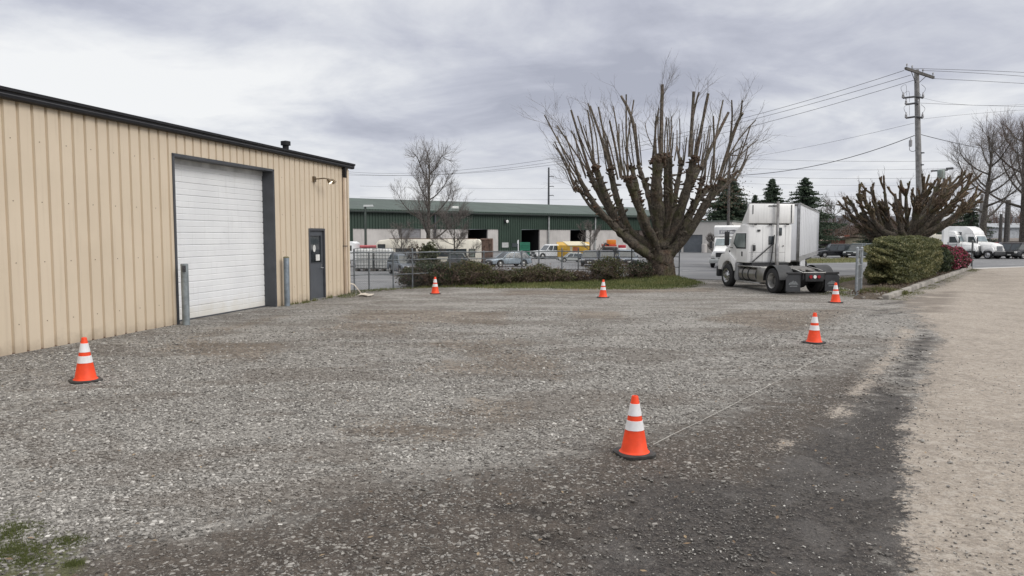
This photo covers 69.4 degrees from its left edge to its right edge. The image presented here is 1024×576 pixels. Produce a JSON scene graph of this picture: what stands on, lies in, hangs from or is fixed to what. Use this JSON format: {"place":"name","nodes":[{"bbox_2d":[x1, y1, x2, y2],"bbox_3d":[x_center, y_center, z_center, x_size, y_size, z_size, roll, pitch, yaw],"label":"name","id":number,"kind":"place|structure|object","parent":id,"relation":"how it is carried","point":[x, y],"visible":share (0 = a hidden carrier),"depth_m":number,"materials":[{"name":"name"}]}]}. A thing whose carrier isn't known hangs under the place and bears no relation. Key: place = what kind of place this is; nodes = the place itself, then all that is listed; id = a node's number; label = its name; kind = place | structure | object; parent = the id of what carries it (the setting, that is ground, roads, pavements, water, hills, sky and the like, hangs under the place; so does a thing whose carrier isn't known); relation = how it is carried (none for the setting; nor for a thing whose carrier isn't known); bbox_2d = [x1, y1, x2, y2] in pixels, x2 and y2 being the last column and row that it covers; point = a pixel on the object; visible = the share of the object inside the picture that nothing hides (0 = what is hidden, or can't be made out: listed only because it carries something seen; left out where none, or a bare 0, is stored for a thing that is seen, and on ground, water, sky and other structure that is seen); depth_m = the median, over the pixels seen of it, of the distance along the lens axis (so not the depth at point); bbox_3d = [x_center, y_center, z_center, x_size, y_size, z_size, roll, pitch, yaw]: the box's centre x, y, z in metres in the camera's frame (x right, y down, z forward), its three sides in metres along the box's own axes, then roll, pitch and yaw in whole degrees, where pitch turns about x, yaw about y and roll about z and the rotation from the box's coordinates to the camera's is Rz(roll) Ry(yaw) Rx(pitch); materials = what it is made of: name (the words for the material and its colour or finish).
{"place":"outdoors","nodes":[
{"label":"outdoors","id":0,"kind":"place"},
{"bbox_2d":[0,272,1023,575],"bbox_3d":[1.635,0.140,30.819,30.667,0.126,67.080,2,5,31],"label":"gravel yard","id":1,"kind":"structure","parent":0,"point":[748,302],"depth_m":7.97,"materials":[{"name":"grey gravel"}]},
{"bbox_2d":[0,518,98,569],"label":"grass","id":2,"kind":"structure","parent":1,"relation":"on","point":[30,558],"depth_m":5.43,"materials":[{"name":"green plant"}]},
{"bbox_2d":[68,337,102,383],"bbox_3d":[-6.729,1.122,11.658,0.437,0.692,0.437,-4,6,-40],"label":"traffic cone","id":3,"kind":"object","parent":1,"relation":"on","point":[85,372],"visible":1,"depth_m":11.58,"materials":[{"name":"plastic"}]},
{"bbox_2d":[0,85,354,355],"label":"metal building","id":4,"kind":"structure","parent":1,"relation":"on","point":[111,221],"depth_m":17.76,"materials":[{"name":"beige metal"}]},
{"bbox_2d":[174,158,265,321],"bbox_3d":[-8.511,-1.478,21.340,0.185,4.540,4.836,1,4,12],"label":"roll up door","id":5,"kind":"structure","parent":4,"relation":"in","point":[219,208],"depth_m":21.36,"materials":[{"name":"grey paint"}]},
{"bbox_2d":[310,231,323,298],"bbox_3d":[-6.998,-0.836,26.462,0.129,2.427,1.066,1,4,12],"label":"door","id":6,"kind":"structure","parent":4,"relation":"in","point":[316,248],"depth_m":26.54,"materials":[{"name":"grey metal"}]},
{"bbox_2d":[180,264,189,324],"bbox_3d":[-8.346,0.213,18.892,0.184,1.676,0.214,0,4,0],"label":"bollard","id":7,"kind":"object","parent":1,"relation":"on","point":[185,295],"visible":0.91,"depth_m":18.84,"materials":[{"name":"grey metal"}]},
{"bbox_2d":[283,256,289,305],"bbox_3d":[-7.299,-0.169,23.979,0.192,1.711,0.192,0,4,0],"label":"bollard","id":8,"kind":"object","parent":1,"relation":"on","point":[286,281],"visible":0.93,"depth_m":23.91,"materials":[{"name":"metal"}]},
{"bbox_2d":[5,305,997,575],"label":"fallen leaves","id":9,"kind":"object","parent":1,"relation":"on","point":[549,475],"visible":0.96,"depth_m":6.89,"materials":[{"name":"brown plant"}]},
{"bbox_2d":[568,267,594,281],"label":"bramble","id":10,"kind":"object","parent":1,"relation":"on","point":[586,276],"visible":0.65,"depth_m":35.94,"materials":[{"name":"green plant"}]},
{"bbox_2d":[597,280,609,297],"bbox_3d":[3.348,0.022,27.169,0.416,0.658,0.416,-1,4,-20],"label":"traffic cone","id":11,"kind":"object","parent":1,"relation":"on","point":[603,294],"visible":1,"depth_m":27.08,"materials":[{"name":"plastic"}]},
{"bbox_2d":[613,395,655,459],"bbox_3d":[1.285,1.433,7.752,0.392,0.619,0.392,-1,4,-18],"label":"traffic cone","id":12,"kind":"object","parent":1,"relation":"on","point":[633,446],"visible":1,"depth_m":7.67,"materials":[{"name":"plastic"}]},
{"bbox_2d":[513,53,792,276],"bbox_3d":[7.118,-6.031,37.099,14.511,11.637,9.273,0,4,0],"label":"pollarded tree","id":13,"kind":"object","parent":1,"relation":"on","point":[667,235],"visible":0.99,"depth_m":37.00,"materials":[{"name":"brown plant"}]},
{"bbox_2d":[474,362,1023,575],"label":"grit","id":14,"kind":"object","parent":1,"relation":"on","point":[731,555],"visible":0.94,"depth_m":6.03,"materials":[{"name":"gravel"}]},
{"bbox_2d":[716,201,839,292],"bbox_3d":[10.952,-1.794,31.221,2.573,3.711,6.100,-1,4,-11],"label":"semi tractor","id":15,"kind":"object","parent":1,"relation":"on","point":[758,249],"visible":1,"depth_m":31.41,"materials":[{"name":"white metal"}]},
{"bbox_2d":[747,203,819,266],"bbox_3d":[15.590,-2.590,41.771,2.380,3.791,15.255,2,5,26],"label":"box trailer","id":16,"kind":"object","parent":15,"relation":"on","point":[804,235],"visible":0.2,"depth_m":36.97,"materials":[{"name":"metal"}]},
{"bbox_2d":[802,313,825,343],"bbox_3d":[6.419,0.844,15.703,0.407,0.644,0.407,-3,5,-35],"label":"traffic cone","id":17,"kind":"object","parent":1,"relation":"on","point":[814,336],"visible":1,"depth_m":15.62,"materials":[{"name":"plastic"}]},
{"bbox_2d":[828,283,843,302],"bbox_3d":[11.007,0.157,25.166,0.433,0.685,0.433,-1,3,-3],"label":"traffic cone","id":18,"kind":"object","parent":1,"relation":"on","point":[835,297],"visible":1,"depth_m":25.08,"materials":[{"name":"plastic"}]},
{"bbox_2d":[839,271,951,299],"bbox_3d":[20.426,-0.473,39.102,3.600,0.325,30.692,3,5,36],"label":"planting bed","id":19,"kind":"object","parent":1,"relation":"on","point":[851,285],"visible":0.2,"depth_m":31.92,"materials":[{"name":"soil"}]},
{"bbox_2d":[855,247,862,295],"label":"fence post","id":20,"kind":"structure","parent":19,"relation":"on","point":[859,271],"depth_m":28.63,"materials":[{"name":"metal"}]},
{"bbox_2d":[854,286,908,293],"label":"ground cover","id":21,"kind":"object","parent":19,"relation":"on","point":[885,289],"visible":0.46,"depth_m":28.69,"materials":[{"name":"green plant"}]},
{"bbox_2d":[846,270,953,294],"bbox_3d":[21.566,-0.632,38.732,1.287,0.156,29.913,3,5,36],"label":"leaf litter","id":22,"kind":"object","parent":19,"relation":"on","point":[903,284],"visible":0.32,"depth_m":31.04,"materials":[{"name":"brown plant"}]},
{"bbox_2d":[863,235,943,283],"bbox_3d":[20.045,-1.524,37.517,2.246,2.364,14.929,3,5,36],"label":"clipped hedge","id":23,"kind":"object","parent":19,"relation":"on","point":[899,259],"visible":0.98,"depth_m":33.19,"materials":[{"name":"green plant"}]},
{"bbox_2d":[836,161,986,240],"bbox_3d":[24.916,-4.403,45.882,9.464,7.112,5.331,0,4,0],"label":"pollarded tree","id":24,"kind":"object","parent":19,"relation":"on","point":[928,216],"visible":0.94,"depth_m":45.39,"materials":[{"name":"brown plant"}]},
{"bbox_2d":[901,64,934,199],"bbox_3d":[27.138,-7.937,50.027,3.792,13.686,0.870,-2,5,-30],"label":"utility pole","id":25,"kind":"object","parent":19,"relation":"on","point":[918,118],"visible":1,"depth_m":49.68,"materials":[{"name":"brown wood"}]},
{"bbox_2d":[357,70,903,173],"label":"power line","id":26,"kind":"object","parent":25,"relation":"attached to","point":[684,132],"visible":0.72,"depth_m":65.41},
{"bbox_2d":[360,75,909,175],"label":"power line","id":27,"kind":"object","parent":25,"relation":"attached to","point":[674,138],"visible":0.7,"depth_m":65.24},
{"bbox_2d":[363,80,913,175],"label":"power line","id":28,"kind":"object","parent":25,"relation":"attached to","point":[671,144],"visible":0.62,"depth_m":66.99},
{"bbox_2d":[698,135,914,176],"bbox_3d":[23.735,-10.833,64.812,1.343,1.078,30.589,-1,4,-15],"label":"power line","id":29,"kind":"object","parent":25,"relation":"attached to","point":[829,162],"visible":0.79,"depth_m":58.95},
{"bbox_2d":[938,246,954,272],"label":"shrub","id":30,"kind":"object","parent":19,"relation":"on","point":[948,260],"visible":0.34,"depth_m":42.80,"materials":[{"name":"green plant"}]},
{"bbox_2d":[940,244,963,270],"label":"azalea","id":31,"kind":"object","parent":19,"relation":"on","point":[958,255],"visible":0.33,"depth_m":45.09,"materials":[{"name":"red plant"}]},
{"bbox_2d":[955,246,973,268],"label":"azalea","id":32,"kind":"object","parent":19,"relation":"on","point":[967,260],"visible":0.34,"depth_m":47.94,"materials":[{"name":"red plant"}]},
{"bbox_2d":[882,267,971,299],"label":"concrete curb","id":33,"kind":"structure","parent":1,"relation":"on","point":[897,293],"depth_m":32.91,"materials":[{"name":"grey concrete"}]},
{"bbox_2d":[0,0,1023,220],"label":"sky","id":34,"kind":"structure","parent":0,"point":[350,81],"materials":[{"name":"grey"}]},
{"bbox_2d":[339,274,704,297],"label":"grass verge","id":35,"kind":"object","parent":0,"point":[607,286],"depth_m":33.25,"materials":[{"name":"plant"}]},
{"bbox_2d":[394,261,442,286],"bbox_3d":[-4.217,-0.679,33.353,2.509,1.234,2.409,0,4,0],"label":"bramble","id":36,"kind":"object","parent":35,"relation":"on","point":[405,278],"visible":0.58,"depth_m":32.85,"materials":[{"name":"green plant"}]},
{"bbox_2d":[390,258,465,286],"bbox_3d":[-3.503,-0.824,33.341,3.716,1.537,3.187,0,4,0],"label":"bramble","id":37,"kind":"object","parent":35,"relation":"on","point":[444,274],"visible":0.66,"depth_m":32.89,"materials":[{"name":"green plant"}]},
{"bbox_2d":[416,254,493,285],"bbox_3d":[-2.692,-0.891,33.740,3.831,1.608,3.137,0,4,0],"label":"bramble","id":38,"kind":"object","parent":35,"relation":"on","point":[462,275],"visible":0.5,"depth_m":33.28,"materials":[{"name":"green plant"}]},
{"bbox_2d":[440,251,512,285],"bbox_3d":[-1.749,-0.979,34.009,4.016,1.744,3.090,2,5,29],"label":"bramble","id":39,"kind":"object","parent":35,"relation":"on","point":[486,268],"visible":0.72,"depth_m":33.50,"materials":[{"name":"green plant"}]},
{"bbox_2d":[482,266,523,284],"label":"bramble","id":40,"kind":"object","parent":35,"relation":"on","point":[507,277],"visible":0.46,"depth_m":34.18,"materials":[{"name":"green plant"}]},
{"bbox_2d":[350,248,679,289],"bbox_3d":[0.933,-1.025,35.402,18.214,1.890,0.607,-2,5,-29],"label":"chain link fence","id":41,"kind":"object","parent":35,"relation":"on","point":[368,274],"visible":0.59,"depth_m":33.24,"materials":[{"name":"metal"}]},
{"bbox_2d":[492,266,538,283],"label":"bramble","id":42,"kind":"object","parent":35,"relation":"on","point":[519,271],"visible":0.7,"depth_m":34.48,"materials":[{"name":"green plant"}]},
{"bbox_2d":[515,259,561,282],"bbox_3d":[1.128,-0.905,35.246,2.781,1.416,2.497,3,5,38],"label":"bramble","id":43,"kind":"object","parent":35,"relation":"on","point":[541,270],"visible":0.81,"depth_m":34.91,"materials":[{"name":"green plant"}]},
{"bbox_2d":[532,263,583,282],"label":"bramble","id":44,"kind":"object","parent":35,"relation":"on","point":[567,276],"visible":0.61,"depth_m":35.40,"materials":[{"name":"green plant"}]},
{"bbox_2d":[577,251,641,280],"bbox_3d":[4.724,-1.093,36.331,3.429,1.632,3.422,0,4,0],"label":"bramble","id":45,"kind":"object","parent":35,"relation":"on","point":[606,271],"visible":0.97,"depth_m":36.16,"materials":[{"name":"green plant"}]},
{"bbox_2d":[617,252,667,278],"bbox_3d":[6.458,-1.073,36.938,2.959,1.525,2.890,3,5,37],"label":"bramble","id":46,"kind":"object","parent":35,"relation":"on","point":[644,269],"visible":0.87,"depth_m":36.67,"materials":[{"name":"green plant"}]},
{"bbox_2d":[601,240,617,250],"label":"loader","id":47,"kind":"object","parent":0,"point":[610,245],"visible":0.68,"depth_m":77.78,"materials":[{"name":"orange metal"}]},
{"bbox_2d":[350,249,1023,289],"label":"street","id":48,"kind":"structure","parent":0,"point":[690,262],"depth_m":54.45,"materials":[{"name":"grey asphalt"}]},
{"bbox_2d":[350,241,359,263],"bbox_3d":[-13.854,-2.477,53.918,5.233,1.819,1.885,0,4,0],"label":"box van","id":49,"kind":"object","parent":48,"relation":"on","point":[354,244],"visible":0.05,"depth_m":53.08,"materials":[{"name":"white paint"}]},
{"bbox_2d":[354,248,374,270],"bbox_3d":[-9.480,-1.860,47.844,1.176,1.474,1.024,0,4,0],"label":"caged tank","id":50,"kind":"object","parent":48,"relation":"on","point":[361,265],"visible":0.71,"depth_m":47.38,"materials":[{"name":"plastic"}]},
{"bbox_2d":[363,205,373,244],"bbox_3d":[-10.802,-3.936,55.862,0.740,4.670,0.280,0,4,0],"label":"street lamp","id":51,"kind":"object","parent":48,"relation":"on","point":[365,229],"visible":0.78,"depth_m":55.74,"materials":[{"name":"silver metal"}]},
{"bbox_2d":[373,248,392,270],"bbox_3d":[-8.295,-1.860,47.844,1.176,1.474,1.024,0,4,0],"label":"caged tank","id":52,"kind":"object","parent":48,"relation":"on","point":[381,264],"visible":0.73,"depth_m":47.37,"materials":[{"name":"plastic"}]},
{"bbox_2d":[387,217,414,251],"bbox_3d":[-6.488,-2.502,43.949,2.052,3.517,2.208,0,4,0],"label":"bare tree","id":53,"kind":"object","parent":48,"relation":"on","point":[403,243],"visible":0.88,"depth_m":43.90,"materials":[{"name":"grey plant"}]},
{"bbox_2d":[387,253,419,273],"bbox_3d":[-6.186,-1.394,43.152,1.657,1.227,3.580,-2,5,-25],"label":"parked car","id":54,"kind":"object","parent":48,"relation":"on","point":[403,264],"visible":0.33,"depth_m":42.70,"materials":[{"name":"grey paint"}]},
{"bbox_2d":[403,241,428,261],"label":"evergreen shrub","id":55,"kind":"object","parent":48,"relation":"on","point":[417,247],"visible":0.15,"depth_m":42.70,"materials":[{"name":"green plant"}]},
{"bbox_2d":[376,238,481,261],"bbox_3d":[-5.692,-2.393,51.164,7.094,2.052,2.097,0,4,0],"label":"passenger van","id":56,"kind":"object","parent":48,"relation":"on","point":[469,242],"visible":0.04,"depth_m":50.13,"materials":[{"name":"beige paint"}]},
{"bbox_2d":[417,241,440,265],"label":"evergreen shrub","id":57,"kind":"object","parent":48,"relation":"on","point":[428,246],"visible":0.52,"depth_m":41.78,"materials":[{"name":"green plant"}]},
{"bbox_2d":[389,136,472,237],"bbox_3d":[-6.598,-7.525,62.008,7.504,10.968,6.500,-3,5,-38],"label":"bare tree","id":58,"kind":"object","parent":48,"relation":"on","point":[427,184],"visible":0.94,"depth_m":61.54,"materials":[{"name":"grey plant"}]},
{"bbox_2d":[428,205,483,257],"bbox_3d":[-3.572,-2.915,44.074,3.134,4.326,2.997,2,5,25],"label":"bare tree","id":59,"kind":"object","parent":48,"relation":"on","point":[463,233],"visible":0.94,"depth_m":43.72,"materials":[{"name":"brown plant"}]},
{"bbox_2d":[435,253,484,264],"bbox_3d":[-3.351,-1.469,44.278,3.703,1.218,1.538,0,4,2],"label":"pickup truck","id":60,"kind":"object","parent":48,"relation":"on","point":[457,256],"visible":0.04,"depth_m":43.71,"materials":[{"name":"black paint"}]},
{"bbox_2d":[480,238,492,262],"bbox_3d":[-1.997,-3.001,59.207,0.960,1.927,2.660,0,4,0],"label":"container","id":61,"kind":"object","parent":48,"relation":"on","point":[488,244],"visible":0.59,"depth_m":57.91,"materials":[{"name":"metal"}]},
{"bbox_2d":[349,198,651,250],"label":"green shed","id":62,"kind":"structure","parent":48,"relation":"on","point":[502,225],"depth_m":104.75,"materials":[{"name":"grey paint"}]},
{"bbox_2d":[399,229,419,237],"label":"roller door","id":63,"kind":"structure","parent":62,"relation":"in","point":[417,231],"depth_m":95.28,"materials":[{"name":"grey metal"}]},
{"bbox_2d":[468,229,486,238],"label":"doorway","id":64,"kind":"structure","parent":62,"relation":"in","point":[474,233],"depth_m":104.34,"materials":[{"name":"black"}]},
{"bbox_2d":[498,230,538,250],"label":"doorway","id":65,"kind":"structure","parent":62,"relation":"in","point":[532,236],"depth_m":109.72,"materials":[{"name":"black"}]},
{"bbox_2d":[570,230,584,241],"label":"doorway","id":66,"kind":"structure","parent":62,"relation":"in","point":[573,233],"depth_m":115.65,"materials":[{"name":"black"}]},
{"bbox_2d":[485,252,531,266],"bbox_3d":[-0.259,-2.131,54.129,3.297,1.130,1.526,-2,5,-28],"label":"parked car","id":67,"kind":"object","parent":48,"relation":"on","point":[511,256],"visible":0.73,"depth_m":53.68,"materials":[{"name":"silver metal"}]},
{"bbox_2d":[530,244,557,258],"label":"pickup truck","id":68,"kind":"object","parent":48,"relation":"on","point":[549,247],"visible":0.51,"depth_m":71.80,"materials":[{"name":"white paint"}]},
{"bbox_2d":[557,253,581,261],"bbox_3d":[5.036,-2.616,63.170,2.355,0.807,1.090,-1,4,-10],"label":"parked car","id":69,"kind":"object","parent":48,"relation":"on","point":[571,259],"visible":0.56,"depth_m":62.81,"materials":[{"name":"silver metal"}]},
{"bbox_2d":[557,241,589,256],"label":"truck","id":70,"kind":"object","parent":48,"relation":"on","point":[570,245],"visible":0.53,"depth_m":71.92,"materials":[{"name":"yellow metal"}]},
{"bbox_2d":[580,250,599,265],"bbox_3d":[5.896,-2.258,55.903,1.526,1.130,3.297,1,4,8],"label":"parked car","id":71,"kind":"object","parent":48,"relation":"on","point":[586,254],"visible":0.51,"depth_m":55.28,"materials":[{"name":"grey paint"}]},
{"bbox_2d":[577,219,605,250],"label":"bare tree","id":72,"kind":"object","parent":48,"relation":"on","point":[587,223],"visible":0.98,"depth_m":69.73,"materials":[{"name":"grey plant"}]},
{"bbox_2d":[599,250,616,262],"bbox_3d":[7.182,-2.258,55.903,1.526,1.130,3.297,0,4,4],"label":"parked car","id":73,"kind":"object","parent":48,"relation":"on","point":[605,253],"visible":0.09,"depth_m":55.41,"materials":[{"name":"grey paint"}]},
{"bbox_2d":[615,249,638,263],"bbox_3d":[8.619,-2.291,55.900,1.613,1.195,3.485,0,4,0],"label":"parked car","id":74,"kind":"object","parent":48,"relation":"on","point":[618,254],"visible":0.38,"depth_m":55.25,"materials":[{"name":"grey paint"}]},
{"bbox_2d":[680,220,741,252],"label":"block building","id":75,"kind":"structure","parent":48,"relation":"on","point":[697,242],"depth_m":97.58,"materials":[{"name":"concrete"}]},
{"bbox_2d":[683,235,701,251],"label":"roller door","id":76,"kind":"structure","parent":75,"relation":"in","point":[694,244],"depth_m":98.35,"materials":[{"name":"metal"}]},
{"bbox_2d":[709,225,740,267],"bbox_3d":[16.373,-3.115,54.789,2.224,2.994,7.480,2,5,28],"label":"box truck","id":77,"kind":"object","parent":48,"relation":"on","point":[720,247],"visible":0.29,"depth_m":52.84,"materials":[{"name":"white metal"}]},
{"bbox_2d":[701,179,749,220],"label":"conifer","id":78,"kind":"object","parent":48,"relation":"on","point":[736,214],"visible":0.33,"depth_m":103.25,"materials":[{"name":"green plant"}]},
{"bbox_2d":[727,154,737,224],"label":"distant pole","id":79,"kind":"object","parent":48,"relation":"on","point":[728,206],"visible":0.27,"depth_m":91.33,"materials":[{"name":"brown wood"}]},
{"bbox_2d":[756,178,787,202],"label":"conifer","id":80,"kind":"object","parent":48,"relation":"on","point":[772,191],"visible":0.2,"depth_m":113.72,"materials":[{"name":"green plant"}]},
{"bbox_2d":[787,177,846,248],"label":"conifer","id":81,"kind":"object","parent":48,"relation":"on","point":[805,190],"visible":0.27,"depth_m":108.36,"materials":[{"name":"green plant"}]},
{"bbox_2d":[817,244,850,256],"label":"parked car","id":82,"kind":"object","parent":48,"relation":"on","point":[833,249],"visible":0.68,"depth_m":76.04,"materials":[{"name":"black paint"}]},
{"bbox_2d":[817,192,853,235],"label":"bare tree","id":83,"kind":"object","parent":48,"relation":"on","point":[831,203],"visible":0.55,"depth_m":124.31,"materials":[{"name":"grey plant"}]},
{"bbox_2d":[842,236,868,243],"bbox_3d":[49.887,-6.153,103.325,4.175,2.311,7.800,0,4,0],"label":"cream house","id":84,"kind":"structure","parent":48,"relation":"on","point":[849,239],"depth_m":104.65,"materials":[{"name":"yellow"}]},
{"bbox_2d":[843,243,870,257],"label":"parked car","id":85,"kind":"object","parent":48,"relation":"on","point":[851,251],"visible":0.34,"depth_m":74.37,"materials":[{"name":"black paint"}]},
{"bbox_2d":[819,204,1019,235],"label":"woodland","id":86,"kind":"object","parent":48,"relation":"on","point":[995,218],"visible":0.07,"depth_m":179.88,"materials":[{"name":"brown plant"}]},
{"bbox_2d":[931,167,953,243],"bbox_3d":[35.712,-6.022,61.511,1.829,8.025,0.713,0,4,0],"label":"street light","id":87,"kind":"object","parent":48,"relation":"on","point":[945,232],"visible":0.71,"depth_m":61.60,"materials":[{"name":"white paint"}]},
{"bbox_2d":[948,231,983,258],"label":"parked truck","id":88,"kind":"object","parent":48,"relation":"on","point":[955,237],"visible":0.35,"depth_m":72.50,"materials":[{"name":"white metal"}]},
{"bbox_2d":[955,201,997,242],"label":"conifer","id":89,"kind":"object","parent":48,"relation":"on","point":[971,219],"visible":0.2,"depth_m":103.20,"materials":[{"name":"green plant"}]},
{"bbox_2d":[949,226,1005,258],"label":"parked truck","id":90,"kind":"object","parent":48,"relation":"on","point":[989,249],"visible":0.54,"depth_m":72.19,"materials":[{"name":"white metal"}]},
{"bbox_2d":[934,106,1023,256],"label":"bare tree","id":91,"kind":"object","parent":48,"relation":"on","point":[986,205],"visible":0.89,"depth_m":79.27,"materials":[{"name":"grey plant"}]},
{"bbox_2d":[959,108,1023,241],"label":"bare tree","id":92,"kind":"object","parent":48,"relation":"on","point":[1021,230],"visible":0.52,"depth_m":83.53,"materials":[{"name":"brown plant"}]},
{"bbox_2d":[998,214,1002,242],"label":"distant pole","id":93,"kind":"object","parent":48,"relation":"on","point":[1000,227],"visible":0.65,"depth_m":89.59,"materials":[{"name":"grey wood"}]},
{"bbox_2d":[986,223,1019,237],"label":"grey warehouse","id":94,"kind":"structure","parent":48,"relation":"on","point":[1014,230],"depth_m":149.64,"materials":[{"name":"grey metal"}]},
{"bbox_2d":[983,242,1023,257],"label":"parked car","id":95,"kind":"object","parent":48,"relation":"on","point":[1011,245],"visible":0.09,"depth_m":72.63,"materials":[{"name":"brown paint"}]},
{"bbox_2d":[1003,200,1010,241],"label":"distant pole","id":96,"kind":"object","parent":48,"relation":"on","point":[1006,238],"visible":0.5,"depth_m":89.47,"materials":[{"name":"grey wood"}]},
{"bbox_2d":[1004,243,1023,258],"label":"pickup truck","id":97,"kind":"object","parent":48,"relation":"on","point":[1018,251],"visible":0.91,"depth_m":71.64,"materials":[{"name":"black paint"}]},
{"bbox_2d":[399,216,1018,235],"bbox_3d":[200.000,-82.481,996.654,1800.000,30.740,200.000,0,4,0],"label":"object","id":98,"kind":"structure","parent":0,"point":[894,218],"depth_m":921.28,"materials":[{"name":"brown wood"}]},
{"bbox_2d":[805,256,866,262],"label":"grass verge","id":99,"kind":"object","parent":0,"point":[817,261],"depth_m":64.48,"materials":[{"name":"green plant"}]},
{"bbox_2d":[888,267,1023,575],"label":"dirt lane","id":100,"kind":"structure","parent":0,"point":[991,300],"depth_m":8.84,"materials":[{"name":"packed sandy dirt"}]},
{"bbox_2d":[893,269,980,300],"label":"weeds","id":101,"kind":"object","parent":100,"relation":"on","point":[917,292],"visible":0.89,"depth_m":32.33,"materials":[{"name":"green plant"}]},
{"label":"ground","id":102,"kind":"structure","parent":0,"visible":0},
{"bbox_2d":[820,221,992,235],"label":"undergrowth","id":103,"kind":"object","parent":102,"relation":"on","point":[848,231],"visible":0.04,"depth_m":158.44,"materials":[{"name":"plant"}]},
{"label":"grass verge","id":104,"kind":"structure","parent":0,"visible":0},
{"bbox_2d":[818,276,864,297],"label":"grass","id":105,"kind":"structure","parent":104,"relation":"on","point":[841,289],"depth_m":30.55,"materials":[{"name":"green plant"}]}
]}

